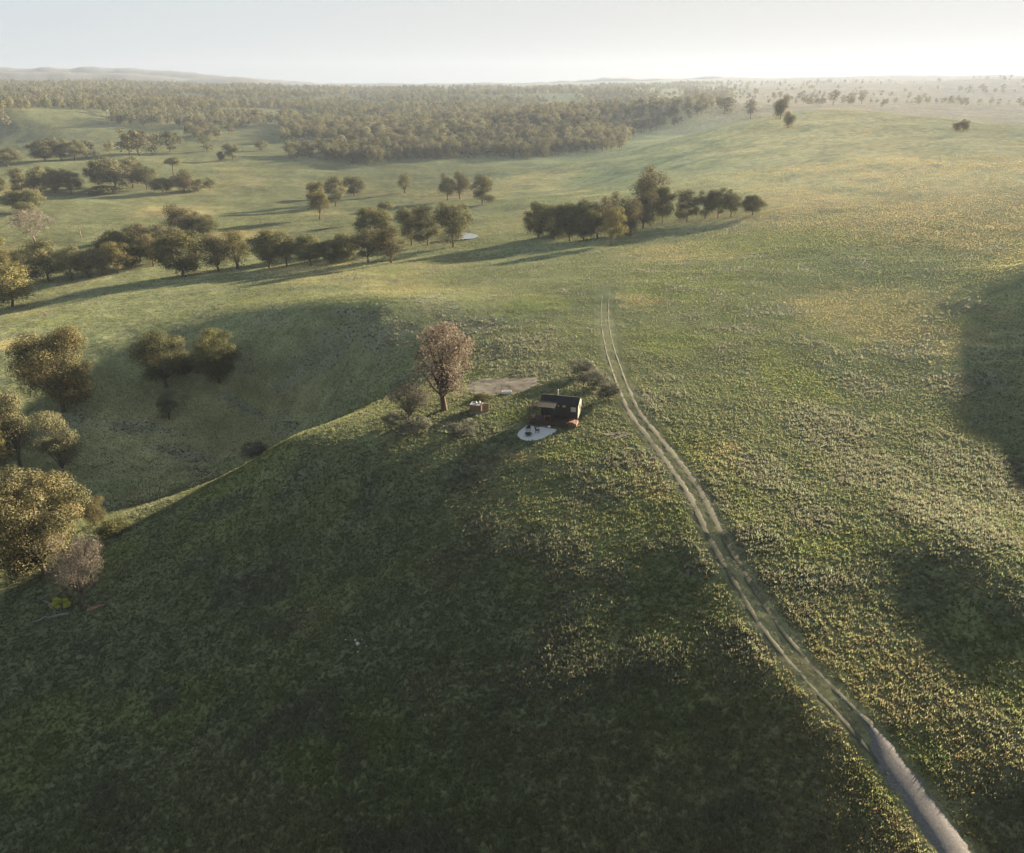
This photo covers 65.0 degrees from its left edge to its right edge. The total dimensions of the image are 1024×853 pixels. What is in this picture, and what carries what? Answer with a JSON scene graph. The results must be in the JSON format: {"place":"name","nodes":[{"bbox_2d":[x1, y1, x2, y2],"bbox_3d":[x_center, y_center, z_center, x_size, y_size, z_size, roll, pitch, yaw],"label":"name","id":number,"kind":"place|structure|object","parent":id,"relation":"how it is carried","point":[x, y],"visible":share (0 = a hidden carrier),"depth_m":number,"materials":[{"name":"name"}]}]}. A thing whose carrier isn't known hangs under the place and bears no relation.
{"place":"outdoors","nodes":[
{"label":"outdoors","id":0,"kind":"place"},
{"bbox_2d":[0,67,371,88],"bbox_3d":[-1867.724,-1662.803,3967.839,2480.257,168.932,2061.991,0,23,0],"label":"hills","id":1,"kind":"structure","parent":0,"point":[56,76],"depth_m":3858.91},
{"bbox_2d":[0,75,1023,852],"bbox_3d":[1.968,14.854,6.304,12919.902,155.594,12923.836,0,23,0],"label":"ground","id":2,"kind":"structure","parent":0,"point":[252,181],"depth_m":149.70,"materials":[{"name":"green plant"}]},
{"bbox_2d":[0,147,25,166],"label":"gum tree","id":3,"kind":"object","parent":2,"relation":"on","point":[8,156],"visible":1,"depth_m":699.97,"materials":[{"name":"green plant"}]},
{"bbox_2d":[4,168,29,192],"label":"gum tree","id":4,"kind":"object","parent":2,"relation":"on","point":[16,173],"visible":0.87,"depth_m":562.64,"materials":[{"name":"green plant"}]},
{"bbox_2d":[0,390,35,466],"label":"gum tree","id":5,"kind":"object","parent":2,"relation":"on","point":[10,418],"visible":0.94,"depth_m":154.41,"materials":[{"name":"green plant"}]},
{"bbox_2d":[3,249,37,274],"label":"gum tree","id":6,"kind":"object","parent":2,"relation":"on","point":[16,254],"visible":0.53,"depth_m":316.36,"materials":[{"name":"green plant"}]},
{"bbox_2d":[0,261,42,307],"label":"gum tree","id":7,"kind":"object","parent":2,"relation":"on","point":[10,291],"visible":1,"depth_m":262.36,"materials":[{"name":"green plant"}]},
{"bbox_2d":[0,190,49,210],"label":"gum tree","id":8,"kind":"object","parent":2,"relation":"on","point":[32,196],"visible":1,"depth_m":473.26,"materials":[{"name":"green plant"}]},
{"bbox_2d":[0,553,51,579],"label":"shrub","id":9,"kind":"object","parent":2,"relation":"on","point":[34,566],"visible":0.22,"depth_m":107.77,"materials":[{"name":"green plant"}]},
{"bbox_2d":[2,207,56,243],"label":"dead tree","id":10,"kind":"object","parent":2,"relation":"on","point":[19,222],"visible":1,"depth_m":382.75,"materials":[{"name":"brown plant"}]},
{"bbox_2d":[23,165,51,194],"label":"gum tree","id":11,"kind":"object","parent":2,"relation":"on","point":[36,179],"visible":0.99,"depth_m":551.45,"materials":[{"name":"green plant"}]},
{"bbox_2d":[20,239,64,281],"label":"gum tree","id":12,"kind":"object","parent":2,"relation":"on","point":[36,258],"visible":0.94,"depth_m":302.72,"materials":[{"name":"green plant"}]},
{"bbox_2d":[21,139,63,160],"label":"gum tree","id":13,"kind":"object","parent":2,"relation":"on","point":[41,152],"visible":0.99,"depth_m":731.12,"materials":[{"name":"green plant"}]},
{"bbox_2d":[0,464,93,582],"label":"gum tree","id":14,"kind":"object","parent":2,"relation":"on","point":[29,544],"visible":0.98,"depth_m":104.46,"materials":[{"name":"green plant"}]},
{"bbox_2d":[3,323,97,412],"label":"gum tree","id":15,"kind":"object","parent":2,"relation":"on","point":[66,383],"visible":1,"depth_m":168.54,"materials":[{"name":"green plant"}]},
{"bbox_2d":[42,166,62,192],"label":"gum tree","id":16,"kind":"object","parent":2,"relation":"on","point":[53,184],"visible":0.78,"depth_m":561.67,"materials":[{"name":"green plant"}]},
{"bbox_2d":[25,411,86,477],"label":"gum tree","id":17,"kind":"object","parent":2,"relation":"on","point":[68,445],"visible":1,"depth_m":153.63,"materials":[{"name":"green plant"}]},
{"bbox_2d":[40,137,71,159],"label":"gum tree","id":18,"kind":"object","parent":2,"relation":"on","point":[61,142],"visible":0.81,"depth_m":739.95,"materials":[{"name":"green plant"}]},
{"bbox_2d":[50,244,85,279],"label":"gum tree","id":19,"kind":"object","parent":2,"relation":"on","point":[68,258],"visible":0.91,"depth_m":301.14,"materials":[{"name":"green plant"}]},
{"bbox_2d":[56,168,85,193],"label":"gum tree","id":20,"kind":"object","parent":2,"relation":"on","point":[67,181],"visible":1,"depth_m":560.26,"materials":[{"name":"green plant"}]},
{"bbox_2d":[42,533,103,609],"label":"dead tree","id":21,"kind":"object","parent":2,"relation":"on","point":[81,577],"visible":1,"depth_m":98.21,"materials":[{"name":"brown plant"}]},
{"bbox_2d":[58,139,90,159],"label":"gum tree","id":22,"kind":"object","parent":2,"relation":"on","point":[76,149],"visible":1,"depth_m":743.84,"materials":[{"name":"green plant"}]},
{"bbox_2d":[71,250,100,277],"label":"gum tree","id":23,"kind":"object","parent":2,"relation":"on","point":[82,254],"visible":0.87,"depth_m":303.21,"materials":[{"name":"green plant"}]},
{"bbox_2d":[77,495,107,526],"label":"gum tree","id":24,"kind":"object","parent":2,"relation":"on","point":[95,512],"visible":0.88,"depth_m":123.88,"materials":[{"name":"green plant"}]},
{"bbox_2d":[81,160,105,185],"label":"gum tree","id":25,"kind":"object","parent":2,"relation":"on","point":[89,173],"visible":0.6,"depth_m":586.26,"materials":[{"name":"green plant"}]},
{"bbox_2d":[85,247,115,275],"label":"gum tree","id":26,"kind":"object","parent":2,"relation":"on","point":[101,262],"visible":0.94,"depth_m":304.80,"materials":[{"name":"green plant"}]},
{"bbox_2d":[90,229,124,251],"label":"gum tree","id":27,"kind":"object","parent":2,"relation":"on","point":[110,236],"visible":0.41,"depth_m":320.71,"materials":[{"name":"green plant"}]},
{"bbox_2d":[92,156,131,187],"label":"gum tree","id":28,"kind":"object","parent":2,"relation":"on","point":[114,174],"visible":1,"depth_m":574.59,"materials":[{"name":"green plant"}]},
{"bbox_2d":[93,516,133,537],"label":"shrub","id":29,"kind":"object","parent":2,"relation":"on","point":[113,527],"visible":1,"depth_m":117.18,"materials":[{"name":"green plant"}]},
{"bbox_2d":[98,241,134,272],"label":"gum tree","id":30,"kind":"object","parent":2,"relation":"on","point":[112,251],"visible":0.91,"depth_m":307.79,"materials":[{"name":"green plant"}]},
{"bbox_2d":[113,128,138,155],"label":"gum tree","id":31,"kind":"object","parent":2,"relation":"on","point":[125,144],"visible":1,"depth_m":778.14,"materials":[{"name":"green plant"}]},
{"bbox_2d":[115,242,144,268],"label":"gum tree","id":32,"kind":"object","parent":2,"relation":"on","point":[132,249],"visible":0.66,"depth_m":316.31,"materials":[{"name":"green plant"}]},
{"bbox_2d":[118,156,146,187],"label":"gum tree","id":33,"kind":"object","parent":2,"relation":"on","point":[129,162],"visible":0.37,"depth_m":590.19,"materials":[{"name":"green plant"}]},
{"bbox_2d":[116,222,154,262],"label":"gum tree","id":34,"kind":"object","parent":2,"relation":"on","point":[129,238],"visible":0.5,"depth_m":323.59,"materials":[{"name":"green plant"}]},
{"bbox_2d":[124,130,151,155],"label":"gum tree","id":35,"kind":"object","parent":2,"relation":"on","point":[141,140],"visible":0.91,"depth_m":785.40,"materials":[{"name":"green plant"}]},
{"bbox_2d":[127,162,157,189],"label":"gum tree","id":36,"kind":"object","parent":2,"relation":"on","point":[141,176],"visible":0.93,"depth_m":580.87,"materials":[{"name":"green plant"}]},
{"bbox_2d":[133,232,157,266],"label":"gum tree","id":37,"kind":"object","parent":2,"relation":"on","point":[147,241],"visible":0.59,"depth_m":317.98,"materials":[{"name":"green plant"}]},
{"bbox_2d":[123,329,199,387],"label":"gum tree","id":38,"kind":"object","parent":2,"relation":"on","point":[150,344],"visible":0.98,"depth_m":178.98,"materials":[{"name":"green plant"}]},
{"bbox_2d":[147,177,176,192],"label":"gum tree","id":39,"kind":"object","parent":2,"relation":"on","point":[157,184],"visible":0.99,"depth_m":566.92,"materials":[{"name":"green plant"}]},
{"bbox_2d":[147,224,181,253],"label":"gum tree","id":40,"kind":"object","parent":2,"relation":"on","point":[163,231],"visible":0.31,"depth_m":327.61,"materials":[{"name":"green plant"}]},
{"bbox_2d":[155,390,178,419],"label":"shrub","id":41,"kind":"object","parent":2,"relation":"on","point":[164,404],"visible":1,"depth_m":176.37,"materials":[{"name":"green plant"}]},
{"bbox_2d":[156,131,183,151],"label":"gum tree","id":42,"kind":"object","parent":2,"relation":"on","point":[168,135],"visible":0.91,"depth_m":825.31,"materials":[{"name":"green plant"}]},
{"bbox_2d":[159,204,193,230],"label":"gum tree","id":43,"kind":"object","parent":2,"relation":"on","point":[171,211],"visible":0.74,"depth_m":403.06,"materials":[{"name":"green plant"}]},
{"bbox_2d":[148,230,206,277],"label":"gum tree","id":44,"kind":"object","parent":2,"relation":"on","point":[164,256],"visible":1,"depth_m":289.52,"materials":[{"name":"green plant"}]},
{"bbox_2d":[167,169,196,193],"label":"gum tree","id":45,"kind":"object","parent":2,"relation":"on","point":[181,183],"visible":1,"depth_m":569.80,"materials":[{"name":"green plant"}]},
{"bbox_2d":[173,211,201,233],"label":"gum tree","id":46,"kind":"object","parent":2,"relation":"on","point":[183,224],"visible":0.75,"depth_m":392.58,"materials":[{"name":"green plant"}]},
{"bbox_2d":[187,214,220,234],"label":"gum tree","id":47,"kind":"object","parent":2,"relation":"on","point":[206,223],"visible":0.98,"depth_m":391.69,"materials":[{"name":"green plant"}]},
{"bbox_2d":[187,327,241,383],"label":"gum tree","id":48,"kind":"object","parent":2,"relation":"on","point":[219,362],"visible":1,"depth_m":179.75,"materials":[{"name":"green plant"}]},
{"bbox_2d":[195,232,233,270],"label":"gum tree","id":49,"kind":"object","parent":2,"relation":"on","point":[213,243],"visible":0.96,"depth_m":298.89,"materials":[{"name":"green plant"}]},
{"bbox_2d":[219,230,250,268],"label":"gum tree","id":50,"kind":"object","parent":2,"relation":"on","point":[233,240],"visible":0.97,"depth_m":304.02,"materials":[{"name":"green plant"}]},
{"bbox_2d":[240,440,268,456],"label":"shrub","id":51,"kind":"object","parent":2,"relation":"on","point":[257,448],"visible":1,"depth_m":174.22,"materials":[{"name":"green plant"}]},
{"bbox_2d":[244,229,290,267],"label":"gum tree","id":52,"kind":"object","parent":2,"relation":"on","point":[267,239],"visible":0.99,"depth_m":299.41,"materials":[{"name":"green plant"}]},
{"bbox_2d":[277,232,297,266],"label":"gum tree","id":53,"kind":"object","parent":2,"relation":"on","point":[289,243],"visible":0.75,"depth_m":301.89,"materials":[{"name":"green plant"}]},
{"bbox_2d":[290,234,328,264],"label":"gum tree","id":54,"kind":"object","parent":2,"relation":"on","point":[309,242],"visible":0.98,"depth_m":298.88,"materials":[{"name":"green plant"}]},
{"bbox_2d":[306,180,330,219],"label":"gum tree","id":55,"kind":"object","parent":2,"relation":"on","point":[317,201],"visible":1,"depth_m":443.36,"materials":[{"name":"green plant"}]},
{"bbox_2d":[316,238,340,262],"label":"gum tree","id":56,"kind":"object","parent":2,"relation":"on","point":[329,243],"visible":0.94,"depth_m":300.08,"materials":[{"name":"green plant"}]},
{"bbox_2d":[323,176,345,206],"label":"gum tree","id":57,"kind":"object","parent":2,"relation":"on","point":[334,181],"visible":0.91,"depth_m":512.56,"materials":[{"name":"green plant"}]},
{"bbox_2d":[333,232,361,261],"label":"gum tree","id":58,"kind":"object","parent":2,"relation":"on","point":[343,242],"visible":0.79,"depth_m":300.50,"materials":[{"name":"green plant"}]},
{"bbox_2d":[341,176,366,195],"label":"gum tree","id":59,"kind":"object","parent":2,"relation":"on","point":[355,181],"visible":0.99,"depth_m":565.69,"materials":[{"name":"green plant"}]},
{"bbox_2d":[347,227,382,261],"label":"gum tree","id":60,"kind":"object","parent":2,"relation":"on","point":[361,236],"visible":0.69,"depth_m":293.89,"materials":[{"name":"green plant"}]},
{"bbox_2d":[352,206,393,241],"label":"gum tree","id":61,"kind":"object","parent":2,"relation":"on","point":[380,220],"visible":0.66,"depth_m":340.34,"materials":[{"name":"green plant"}]},
{"bbox_2d":[366,225,405,262],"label":"gum tree","id":62,"kind":"object","parent":2,"relation":"on","point":[384,241],"visible":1,"depth_m":283.62,"materials":[{"name":"green plant"}]},
{"bbox_2d":[378,411,407,426],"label":"shrub","id":63,"kind":"object","parent":2,"relation":"on","point":[388,420],"visible":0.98,"depth_m":122.11,"materials":[{"name":"green plant"}]},
{"bbox_2d":[385,371,431,420],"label":"dead tree","id":64,"kind":"object","parent":2,"relation":"on","point":[408,408],"visible":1,"depth_m":120.08,"materials":[{"name":"brown plant"}]},
{"bbox_2d":[394,206,426,244],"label":"gum tree","id":65,"kind":"object","parent":2,"relation":"on","point":[405,218],"visible":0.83,"depth_m":334.65,"materials":[{"name":"green plant"}]},
{"bbox_2d":[394,416,433,434],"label":"shrub","id":66,"kind":"object","parent":2,"relation":"on","point":[410,425],"visible":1,"depth_m":119.88,"materials":[{"name":"green plant"}]},
{"bbox_2d":[407,204,441,244],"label":"gum tree","id":67,"kind":"object","parent":2,"relation":"on","point":[422,236],"visible":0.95,"depth_m":330.10,"materials":[{"name":"green plant"}]},
{"bbox_2d":[411,319,476,410],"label":"gum tree","id":68,"kind":"object","parent":2,"relation":"on","point":[442,379],"visible":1,"depth_m":123.10,"materials":[{"name":"brown plant"}]},
{"bbox_2d":[437,173,455,199],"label":"gum tree","id":69,"kind":"object","parent":2,"relation":"on","point":[444,187],"visible":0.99,"depth_m":522.37,"materials":[{"name":"green plant"}]},
{"bbox_2d":[431,201,474,246],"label":"gum tree","id":70,"kind":"object","parent":2,"relation":"on","point":[450,217],"visible":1,"depth_m":315.45,"materials":[{"name":"green plant"}]},
{"bbox_2d":[442,419,478,437],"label":"shrub","id":71,"kind":"object","parent":2,"relation":"on","point":[463,429],"visible":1,"depth_m":118.28,"materials":[{"name":"green plant"}]},
{"bbox_2d":[451,170,472,198],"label":"gum tree","id":72,"kind":"object","parent":2,"relation":"on","point":[461,186],"visible":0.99,"depth_m":521.54,"materials":[{"name":"green plant"}]},
{"bbox_2d":[469,174,496,204],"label":"gum tree","id":73,"kind":"object","parent":2,"relation":"on","point":[484,184],"visible":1,"depth_m":471.10,"materials":[{"name":"green plant"}]},
{"bbox_2d":[466,376,542,394],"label":"bare earth","id":74,"kind":"structure","parent":2,"relation":"on","point":[518,384],"depth_m":137.01,"materials":[{"name":"brown soil"}]},
{"bbox_2d":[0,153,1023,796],"bbox_3d":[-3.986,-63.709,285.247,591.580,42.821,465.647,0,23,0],"label":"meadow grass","id":75,"kind":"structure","parent":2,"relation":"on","point":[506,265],"depth_m":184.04,"materials":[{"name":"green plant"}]},
{"bbox_2d":[0,74,1023,151],"bbox_3d":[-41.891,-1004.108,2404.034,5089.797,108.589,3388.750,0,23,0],"label":"forest","id":76,"kind":"object","parent":2,"relation":"on","point":[473,116],"visible":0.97,"depth_m":1275.33,"materials":[{"name":"green plant"}]},
{"bbox_2d":[522,201,551,237],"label":"gum tree","id":77,"kind":"object","parent":2,"relation":"on","point":[537,208],"visible":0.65,"depth_m":321.06,"materials":[{"name":"green plant"}]},
{"bbox_2d":[517,426,556,440],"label":"gravel pad","id":78,"kind":"object","parent":2,"relation":"on","point":[542,432],"visible":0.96,"depth_m":118.39,"materials":[{"name":"grey gravel"}]},
{"bbox_2d":[537,203,569,239],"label":"gum tree","id":79,"kind":"object","parent":2,"relation":"on","point":[550,211],"visible":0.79,"depth_m":312.62,"materials":[{"name":"green plant"}]},
{"bbox_2d":[529,389,581,426],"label":"cabin","id":80,"kind":"object","parent":2,"relation":"on","point":[561,410],"visible":0.99,"depth_m":120.82,"materials":[{"name":"wood"}]},
{"bbox_2d":[554,202,583,240],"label":"gum tree","id":81,"kind":"object","parent":2,"relation":"on","point":[568,210],"visible":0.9,"depth_m":307.24,"materials":[{"name":"green plant"}]},
{"bbox_2d":[567,358,595,375],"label":"shrub","id":82,"kind":"object","parent":2,"relation":"on","point":[587,366],"visible":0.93,"depth_m":137.56,"materials":[{"name":"green plant"}]},
{"bbox_2d":[569,199,601,240],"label":"gum tree","id":83,"kind":"object","parent":2,"relation":"on","point":[589,226],"visible":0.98,"depth_m":306.19,"materials":[{"name":"green plant"}]},
{"bbox_2d":[574,370,612,388],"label":"shrub","id":84,"kind":"object","parent":2,"relation":"on","point":[600,375],"visible":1,"depth_m":131.73,"materials":[{"name":"green plant"}]},
{"bbox_2d":[585,196,612,239],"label":"gum tree","id":85,"kind":"object","parent":2,"relation":"on","point":[604,201],"visible":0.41,"depth_m":310.49,"materials":[{"name":"green plant"}]},
{"bbox_2d":[594,382,621,399],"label":"shrub","id":86,"kind":"object","parent":2,"relation":"on","point":[614,388],"visible":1,"depth_m":126.89,"materials":[{"name":"green plant"}]},
{"bbox_2d":[596,206,627,245],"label":"gum tree","id":87,"kind":"object","parent":2,"relation":"on","point":[613,216],"visible":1,"depth_m":290.81,"materials":[{"name":"green plant"}]},
{"bbox_2d":[607,191,637,234],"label":"gum tree","id":88,"kind":"object","parent":2,"relation":"on","point":[626,203],"visible":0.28,"depth_m":318.95,"materials":[{"name":"green plant"}]},
{"bbox_2d":[620,200,644,236],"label":"gum tree","id":89,"kind":"object","parent":2,"relation":"on","point":[632,220],"visible":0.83,"depth_m":312.64,"materials":[{"name":"green plant"}]},
{"bbox_2d":[632,190,660,228],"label":"gum tree","id":90,"kind":"object","parent":2,"relation":"on","point":[645,202],"visible":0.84,"depth_m":324.50,"materials":[{"name":"green plant"}]},
{"bbox_2d":[630,164,671,212],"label":"gum tree","id":91,"kind":"object","parent":2,"relation":"on","point":[644,186],"visible":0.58,"depth_m":356.36,"materials":[{"name":"green plant"}]},
{"bbox_2d":[652,184,676,222],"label":"gum tree","id":92,"kind":"object","parent":2,"relation":"on","point":[661,209],"visible":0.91,"depth_m":332.08,"materials":[{"name":"green plant"}]},
{"bbox_2d":[672,189,701,221],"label":"gum tree","id":93,"kind":"object","parent":2,"relation":"on","point":[688,198],"visible":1,"depth_m":331.25,"materials":[{"name":"green plant"}]},
{"bbox_2d":[695,189,720,219],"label":"gum tree","id":94,"kind":"object","parent":2,"relation":"on","point":[703,199],"visible":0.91,"depth_m":331.68,"materials":[{"name":"green plant"}]},
{"bbox_2d":[703,187,732,217],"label":"gum tree","id":95,"kind":"object","parent":2,"relation":"on","point":[718,200],"visible":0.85,"depth_m":329.89,"materials":[{"name":"green plant"}]},
{"bbox_2d":[719,189,742,216],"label":"gum tree","id":96,"kind":"object","parent":2,"relation":"on","point":[735,203],"visible":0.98,"depth_m":328.34,"materials":[{"name":"green plant"}]},
{"bbox_2d":[608,290,873,725],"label":"wheel rut","id":97,"kind":"structure","parent":2,"relation":"on","point":[732,554],"depth_m":87.87,"materials":[{"name":"soil"}]},
{"bbox_2d":[600,286,888,774],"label":"wheel rut","id":98,"kind":"structure","parent":2,"relation":"on","point":[715,551],"depth_m":85.26,"materials":[{"name":"soil"}]},
{"bbox_2d":[740,194,767,214],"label":"gum tree","id":99,"kind":"object","parent":2,"relation":"on","point":[752,203],"visible":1,"depth_m":326.54,"materials":[{"name":"green plant"}]},
{"bbox_2d":[772,95,789,119],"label":"gum tree","id":100,"kind":"object","parent":2,"relation":"on","point":[780,106],"visible":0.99,"depth_m":659.18,"materials":[{"name":"green plant"}]},
{"bbox_2d":[857,714,969,852],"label":"track","id":101,"kind":"structure","parent":2,"relation":"on","point":[929,816],"depth_m":60.88,"materials":[{"name":"beige gravel"}]},
{"bbox_2d":[0,0,1023,83],"label":"sky","id":102,"kind":"structure","parent":0,"point":[315,41],"materials":[{"name":"white"}]},
{"bbox_2d":[425,75,767,83],"bbox_3d":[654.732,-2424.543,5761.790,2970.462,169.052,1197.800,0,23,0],"label":"hills","id":103,"kind":"structure","parent":0,"point":[632,79],"depth_m":5773.31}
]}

